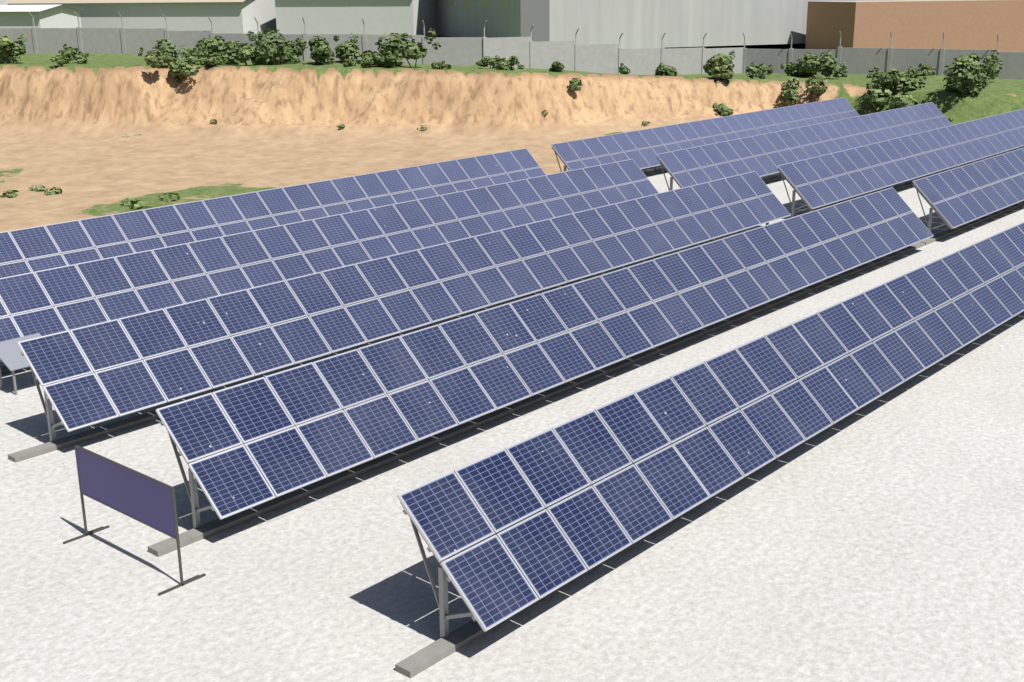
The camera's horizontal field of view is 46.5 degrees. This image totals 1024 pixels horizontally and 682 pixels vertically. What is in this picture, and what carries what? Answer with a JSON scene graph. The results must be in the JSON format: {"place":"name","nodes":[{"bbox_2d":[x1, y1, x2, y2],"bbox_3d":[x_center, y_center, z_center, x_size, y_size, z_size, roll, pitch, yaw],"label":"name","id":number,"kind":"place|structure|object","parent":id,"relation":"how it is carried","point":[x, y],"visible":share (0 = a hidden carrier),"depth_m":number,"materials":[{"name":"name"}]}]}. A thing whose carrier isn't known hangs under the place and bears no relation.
{"place":"outdoors","nodes":[
{"label":"outdoors","id":0,"kind":"place"},
{"bbox_2d":[0,34,1023,681],"bbox_3d":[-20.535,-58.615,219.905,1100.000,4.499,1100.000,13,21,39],"label":"ground","id":1,"kind":"structure","parent":0,"point":[880,538],"depth_m":18.92,"materials":[{"name":"white gravel"}]},
{"bbox_2d":[0,333,40,394],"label":"table","id":2,"kind":"object","parent":1,"relation":"on","point":[12,358],"visible":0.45,"depth_m":24.59,"materials":[{"name":"grey"}]},
{"bbox_2d":[63,445,205,595],"bbox_3d":[-5.529,2.471,17.127,2.510,1.470,0.760,13,21,39],"label":"sign board","id":3,"kind":"object","parent":1,"relation":"on","point":[136,495],"visible":1,"depth_m":16.94,"materials":[{"name":"purple paint"}]},
{"bbox_2d":[0,28,1004,209],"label":"bushes","id":4,"kind":"object","parent":1,"relation":"on","point":[969,75],"visible":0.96,"depth_m":69.49,"materials":[{"name":"green plant"}]},
{"bbox_2d":[0,0,1023,51],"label":"buildings","id":5,"kind":"structure","parent":1,"relation":"on","point":[926,24],"depth_m":101.83,"materials":[{"name":"painted metal cladding"},{"name":"concrete"}]},
{"bbox_2d":[0,11,1023,79],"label":"perimeter wall","id":6,"kind":"structure","parent":1,"relation":"on","point":[528,52],"depth_m":76.28,"materials":[{"name":"concrete"}]},
{"bbox_2d":[0,147,1023,678],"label":"solar panel supports","id":7,"kind":"object","parent":1,"relation":"on","point":[448,643],"visible":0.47,"depth_m":21.31,"materials":[{"name":"grey metal"}]},
{"bbox_2d":[0,97,1023,631],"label":"solar panels","id":8,"kind":"object","parent":7,"relation":"on","point":[128,313],"visible":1,"depth_m":26.01,"materials":[{"name":"blue glass"}]}
]}

